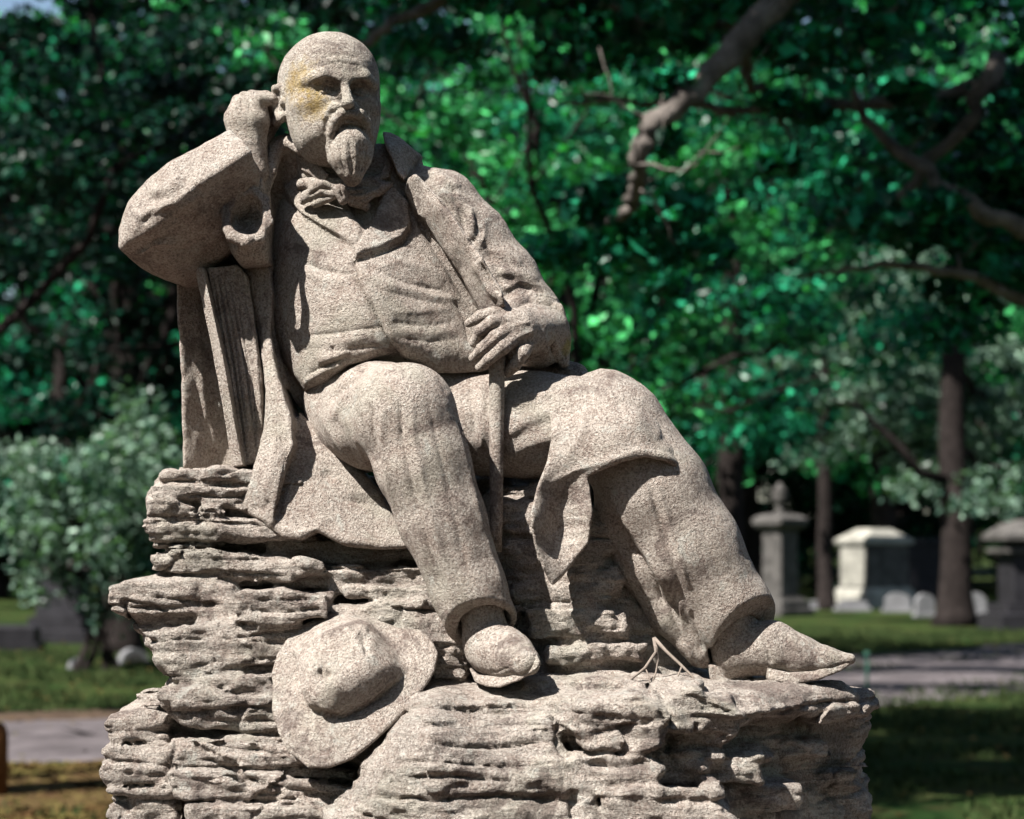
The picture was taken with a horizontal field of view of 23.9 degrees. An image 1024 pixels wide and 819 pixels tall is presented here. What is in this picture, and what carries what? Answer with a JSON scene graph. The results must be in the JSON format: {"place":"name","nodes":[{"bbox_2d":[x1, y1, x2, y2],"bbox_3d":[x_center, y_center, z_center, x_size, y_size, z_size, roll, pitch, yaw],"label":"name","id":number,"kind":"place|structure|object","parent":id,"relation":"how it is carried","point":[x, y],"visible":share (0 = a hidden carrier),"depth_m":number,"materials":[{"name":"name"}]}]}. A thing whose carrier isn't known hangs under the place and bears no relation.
{"place":"outdoors","nodes":[
{"label":"outdoors","id":0,"kind":"place"},
{"bbox_2d":[0,709,119,720],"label":"soil strip","id":1,"kind":"object","parent":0,"point":[61,715],"visible":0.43,"depth_m":22.33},
{"bbox_2d":[0,0,1022,513],"label":"sky","id":2,"kind":"structure","parent":0,"point":[4,4],"materials":[{"name":"white"}]},
{"bbox_2d":[0,523,1023,818],"bbox_3d":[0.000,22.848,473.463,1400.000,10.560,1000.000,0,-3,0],"label":"ground","id":3,"kind":"structure","parent":0,"point":[914,805],"depth_m":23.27,"materials":[{"name":"green plant"}]},
{"bbox_2d":[0,201,38,480],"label":"woodland tree","id":4,"kind":"object","parent":3,"relation":"on","point":[2,314],"visible":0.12,"depth_m":71.48,"materials":[{"name":"teal plant"}]},
{"bbox_2d":[0,625,44,650],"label":"tomb","id":5,"kind":"object","parent":3,"relation":"on","point":[19,637],"visible":0.9,"depth_m":36.59,"materials":[{"name":"stone"}]},
{"bbox_2d":[0,9,105,430],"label":"woodland tree","id":6,"kind":"object","parent":3,"relation":"on","point":[8,140],"depth_m":114.85,"materials":[{"name":"green plant"}]},
{"bbox_2d":[0,759,112,818],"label":"verge","id":7,"kind":"structure","parent":3,"relation":"on","point":[33,792],"depth_m":15.36,"materials":[{"name":"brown plant"}]},
{"bbox_2d":[0,722,7,794],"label":"bollard","id":8,"kind":"object","parent":7,"relation":"on","point":[3,760],"visible":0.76,"depth_m":15.16,"materials":[{"name":"metal"}]},
{"bbox_2d":[28,561,99,643],"bbox_3d":[-7.367,3.157,39.886,1.200,1.360,0.960,-1,-3,15],"label":"dark monument","id":9,"kind":"object","parent":3,"relation":"on","point":[62,621],"visible":0.38,"depth_m":39.51,"materials":[{"name":"stone"}]},
{"bbox_2d":[0,43,148,517],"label":"woodland tree","id":10,"kind":"object","parent":3,"relation":"on","point":[4,309],"depth_m":94.48,"materials":[{"name":"teal plant"}]},
{"bbox_2d":[67,657,86,668],"bbox_3d":[-5.604,3.290,31.361,0.280,0.140,0.190,2,-4,-29],"label":"round marker","id":11,"kind":"object","parent":3,"relation":"on","point":[71,663],"visible":0.22,"depth_m":31.30,"materials":[{"name":"white stone"}]},
{"bbox_2d":[0,61,160,597],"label":"woodland tree","id":12,"kind":"object","parent":3,"relation":"on","point":[24,434],"visible":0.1,"depth_m":73.18,"materials":[{"name":"green plant"}]},
{"bbox_2d":[0,71,166,584],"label":"woodland tree","id":13,"kind":"object","parent":3,"relation":"on","point":[2,297],"depth_m":94.36,"materials":[{"name":"green plant"}]},
{"bbox_2d":[3,26,164,553],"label":"woodland tree","id":14,"kind":"object","parent":3,"relation":"on","point":[68,152],"depth_m":107.34,"materials":[{"name":"teal plant"}]},
{"bbox_2d":[0,376,182,671],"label":"ornamental tree","id":15,"kind":"object","parent":3,"relation":"on","point":[36,479],"visible":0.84,"depth_m":30.53,"materials":[{"name":"green plant"}]},
{"bbox_2d":[0,18,190,573],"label":"woodland tree","id":16,"kind":"object","parent":3,"relation":"on","point":[11,387],"visible":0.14,"depth_m":61.74,"materials":[{"name":"green plant"}]},
{"bbox_2d":[10,0,212,574],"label":"woodland tree","id":17,"kind":"object","parent":3,"relation":"on","point":[59,5],"depth_m":75.38,"materials":[{"name":"green plant"}]},
{"bbox_2d":[0,0,245,439],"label":"woodland tree","id":18,"kind":"object","parent":3,"relation":"on","point":[14,297],"depth_m":108.92,"materials":[{"name":"green plant"}]},
{"bbox_2d":[118,648,148,663],"bbox_3d":[-5.149,3.344,32.860,0.400,0.200,0.190,2,-4,-29],"label":"round marker","id":19,"kind":"object","parent":3,"relation":"on","point":[130,654],"visible":0.93,"depth_m":32.78,"materials":[{"name":"white stone"}]},
{"bbox_2d":[59,64,269,452],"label":"woodland tree","id":20,"kind":"object","parent":3,"relation":"on","point":[171,420],"depth_m":69.95,"materials":[{"name":"green plant"}]},
{"bbox_2d":[0,0,391,653],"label":"shade tree","id":21,"kind":"object","parent":3,"relation":"on","point":[122,306],"visible":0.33,"depth_m":35.57,"materials":[{"name":"green plant"}]},
{"bbox_2d":[125,0,297,137],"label":"woodland tree","id":22,"kind":"object","parent":3,"relation":"on","point":[242,50],"depth_m":111.94,"materials":[{"name":"green plant"}]},
{"bbox_2d":[41,0,394,491],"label":"woodland tree","id":23,"kind":"object","parent":3,"relation":"on","point":[148,282],"depth_m":89.29,"materials":[{"name":"green plant"}]},
{"bbox_2d":[0,0,493,336],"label":"shade tree","id":24,"kind":"object","parent":3,"relation":"on","point":[37,157],"visible":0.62,"depth_m":21.93,"materials":[{"name":"green plant"}]},
{"bbox_2d":[146,48,373,475],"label":"woodland tree","id":25,"kind":"object","parent":3,"relation":"on","point":[258,53],"visible":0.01,"depth_m":77.62,"materials":[{"name":"teal plant"}]},
{"bbox_2d":[0,0,621,499],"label":"broadleaf tree","id":26,"kind":"object","parent":3,"relation":"on","point":[138,30],"visible":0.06,"depth_m":34.72,"materials":[{"name":"green plant"}]},
{"bbox_2d":[295,18,480,175],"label":"woodland tree","id":27,"kind":"object","parent":3,"relation":"on","point":[411,89],"depth_m":88.93,"materials":[{"name":"teal plant"}]},
{"bbox_2d":[375,52,496,150],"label":"woodland tree","id":28,"kind":"object","parent":3,"relation":"on","point":[430,82],"depth_m":113.20,"materials":[{"name":"teal plant"}]},
{"bbox_2d":[99,31,879,818],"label":"seated man statue","id":29,"kind":"object","parent":3,"relation":"on","point":[495,571],"visible":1,"depth_m":3.85,"materials":[{"name":"stone"}]},
{"bbox_2d":[611,637,694,685],"bbox_3d":[0.220,0.398,3.772,0.134,0.086,0.058,0,-3,-7],"label":"twig","id":30,"kind":"object","parent":29,"relation":"on","point":[656,641],"visible":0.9,"depth_m":3.78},
{"bbox_2d":[381,64,619,299],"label":"woodland tree","id":31,"kind":"object","parent":3,"relation":"on","point":[503,91],"visible":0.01,"depth_m":93.70,"materials":[{"name":"green plant"}]},
{"bbox_2d":[379,55,632,370],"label":"woodland tree","id":32,"kind":"object","parent":3,"relation":"on","point":[395,93],"visible":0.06,"depth_m":65.93,"materials":[{"name":"green plant"}]},
{"bbox_2d":[437,6,581,161],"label":"woodland tree","id":33,"kind":"object","parent":3,"relation":"on","point":[454,12],"depth_m":115.64,"materials":[{"name":"green plant"}]},
{"bbox_2d":[0,640,1023,818],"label":"fallen leaves","id":34,"kind":"object","parent":3,"relation":"on","point":[28,769],"visible":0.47,"depth_m":15.95,"materials":[{"name":"brown plant"}]},
{"bbox_2d":[383,85,641,291],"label":"woodland tree","id":35,"kind":"object","parent":3,"relation":"on","point":[433,151],"visible":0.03,"depth_m":80.95,"materials":[{"name":"green plant"}]},
{"bbox_2d":[10,480,1023,595],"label":"undergrowth","id":36,"kind":"object","parent":3,"relation":"on","point":[978,553],"visible":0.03,"depth_m":82.48,"materials":[{"name":"green plant"}]},
{"bbox_2d":[211,1,885,430],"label":"broadleaf tree","id":37,"kind":"object","parent":3,"relation":"on","point":[587,319],"visible":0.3,"depth_m":26.59,"materials":[{"name":"green plant"}]},
{"bbox_2d":[417,27,693,310],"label":"woodland tree","id":38,"kind":"object","parent":3,"relation":"on","point":[510,83],"depth_m":106.36,"materials":[{"name":"green plant"}]},
{"bbox_2d":[446,11,755,332],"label":"woodland tree","id":39,"kind":"object","parent":3,"relation":"on","point":[476,20],"depth_m":95.21,"materials":[{"name":"green plant"}]},
{"bbox_2d":[462,10,813,491],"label":"woodland tree","id":40,"kind":"object","parent":3,"relation":"on","point":[665,359],"visible":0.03,"depth_m":71.25,"materials":[{"name":"green plant"}]},
{"bbox_2d":[546,56,812,492],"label":"woodland tree","id":41,"kind":"object","parent":3,"relation":"on","point":[574,154],"visible":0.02,"depth_m":84.07,"materials":[{"name":"teal plant"}]},
{"bbox_2d":[344,0,1023,356],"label":"old tree","id":42,"kind":"object","parent":3,"relation":"on","point":[963,205],"visible":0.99,"depth_m":15.06,"materials":[{"name":"green plant"}]},
{"bbox_2d":[473,1,997,539],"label":"broadleaf tree","id":43,"kind":"object","parent":3,"relation":"on","point":[767,427],"visible":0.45,"depth_m":32.80,"materials":[{"name":"green plant"}]},
{"bbox_2d":[568,50,937,577],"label":"woodland tree","id":44,"kind":"object","parent":3,"relation":"on","point":[752,542],"visible":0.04,"depth_m":74.52,"materials":[{"name":"teal plant"}]},
{"bbox_2d":[643,53,914,574],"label":"woodland tree","id":45,"kind":"object","parent":3,"relation":"on","point":[801,568],"depth_m":112.25,"materials":[{"name":"green plant"}]},
{"bbox_2d":[752,482,813,616],"bbox_3d":[6.087,3.164,54.909,1.116,3.026,1.116,3,-4,-40],"label":"urn monument","id":46,"kind":"object","parent":3,"relation":"on","point":[779,528],"visible":0.92,"depth_m":54.64,"materials":[{"name":"grey stone"}]},
{"bbox_2d":[809,600,818,609],"bbox_3d":[7.582,4.835,59.823,1.000,0.240,0.350,1,-3,-11],"label":"headstone","id":47,"kind":"object","parent":3,"relation":"on","point":[813,604],"visible":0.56,"depth_m":59.72,"materials":[{"name":"white stone"}]},
{"bbox_2d":[655,31,974,587],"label":"woodland tree","id":48,"kind":"object","parent":3,"relation":"on","point":[811,524],"visible":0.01,"depth_m":89.39,"materials":[{"name":"green plant"}]},
{"bbox_2d":[690,72,960,609],"bbox_3d":[7.539,-1.694,59.931,8.026,13.392,9.155,0,-3,0],"label":"broadleaf tree","id":49,"kind":"object","parent":3,"relation":"on","point":[826,597],"visible":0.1,"depth_m":59.73,"materials":[{"name":"green plant"}]},
{"bbox_2d":[833,599,871,610],"bbox_3d":[8.284,4.759,58.826,0.900,0.280,0.315,0,-3,-6],"label":"headstone","id":50,"kind":"object","parent":3,"relation":"on","point":[852,605],"visible":1,"depth_m":58.74,"materials":[{"name":"white stone"}]},
{"bbox_2d":[863,651,870,687],"bbox_3d":[3.728,2.790,25.384,0.074,0.510,0.074,1,-3,-22],"label":"garden stake","id":51,"kind":"object","parent":3,"relation":"on","point":[866,655],"visible":0.87,"depth_m":25.37,"materials":[{"name":"green metal"}]},
{"bbox_2d":[710,243,1023,626],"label":"broadleaf tree","id":52,"kind":"object","parent":3,"relation":"on","point":[951,399],"visible":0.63,"depth_m":48.41,"materials":[{"name":"green plant"}]},
{"bbox_2d":[714,132,1023,531],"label":"broadleaf tree","id":53,"kind":"object","parent":3,"relation":"on","point":[883,514],"visible":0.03,"depth_m":65.63,"materials":[{"name":"green plant"}]},
{"bbox_2d":[833,528,916,608],"bbox_3d":[9.268,4.058,61.870,2.240,2.020,1.389,3,-4,-40],"label":"tomb","id":54,"kind":"object","parent":3,"relation":"on","point":[874,567],"visible":0.9,"depth_m":61.38,"materials":[{"name":"stone"}]},
{"bbox_2d":[744,59,1023,565],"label":"woodland tree","id":55,"kind":"object","parent":3,"relation":"on","point":[859,519],"visible":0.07,"depth_m":75.88,"materials":[{"name":"green plant"}]},
{"bbox_2d":[881,593,913,611],"bbox_3d":[9.221,4.613,57.833,0.750,0.460,0.262,0,-3,0],"label":"headstone","id":56,"kind":"object","parent":3,"relation":"on","point":[897,602],"visible":0.98,"depth_m":57.76,"materials":[{"name":"white stone"}]},
{"bbox_2d":[843,0,1000,529],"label":"woodland tree","id":57,"kind":"object","parent":3,"relation":"on","point":[857,3],"depth_m":115.63,"materials":[{"name":"green plant"}]},
{"bbox_2d":[821,0,1023,546],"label":"woodland tree","id":58,"kind":"object","parent":3,"relation":"on","point":[954,74],"visible":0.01,"depth_m":91.98,"materials":[{"name":"green plant"}]},
{"bbox_2d":[912,594,934,616],"bbox_3d":[9.187,4.359,53.840,0.550,0.520,0.192,1,-3,-17],"label":"headstone","id":59,"kind":"object","parent":3,"relation":"on","point":[924,605],"visible":0.9,"depth_m":53.77,"materials":[{"name":"white stone"}]},
{"bbox_2d":[908,538,940,601],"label":"dark monument","id":60,"kind":"object","parent":3,"relation":"on","point":[924,562],"visible":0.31,"depth_m":67.56,"materials":[{"name":"stone"}]},
{"bbox_2d":[912,0,1023,576],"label":"woodland tree","id":61,"kind":"object","parent":3,"relation":"on","point":[975,543],"depth_m":107.70,"materials":[{"name":"teal plant"}]},
{"bbox_2d":[917,3,1023,535],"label":"woodland tree","id":62,"kind":"object","parent":3,"relation":"on","point":[971,55],"visible":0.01,"depth_m":77.45,"materials":[{"name":"green plant"}]},
{"bbox_2d":[973,592,986,615],"bbox_3d":[10.448,4.405,54.839,0.750,0.540,0.262,0,-3,-6],"label":"headstone","id":63,"kind":"object","parent":3,"relation":"on","point":[980,602],"visible":0.28,"depth_m":54.79,"materials":[{"name":"white stone"}]},
{"bbox_2d":[938,18,1023,531],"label":"woodland tree","id":64,"kind":"object","parent":3,"relation":"on","point":[999,454],"visible":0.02,"depth_m":94.88,"materials":[{"name":"teal plant"}]},
{"bbox_2d":[978,520,1023,630],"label":"roofed monument","id":65,"kind":"object","parent":3,"relation":"on","point":[1006,610],"visible":0.97,"depth_m":45.43,"materials":[{"name":"stone"}]},
{"bbox_2d":[1004,366,1023,461],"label":"woodland tree","id":66,"kind":"object","parent":3,"relation":"on","point":[1010,458],"visible":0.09,"depth_m":72.16,"materials":[{"name":"teal plant"}]},
{"bbox_2d":[0,654,1023,762],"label":"road","id":67,"kind":"structure","parent":0,"point":[42,741],"depth_m":26.31,"materials":[{"name":"asphalt"}]},
{"bbox_2d":[852,642,1023,665],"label":"side path","id":68,"kind":"structure","parent":0,"point":[886,659],"depth_m":34.45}
]}

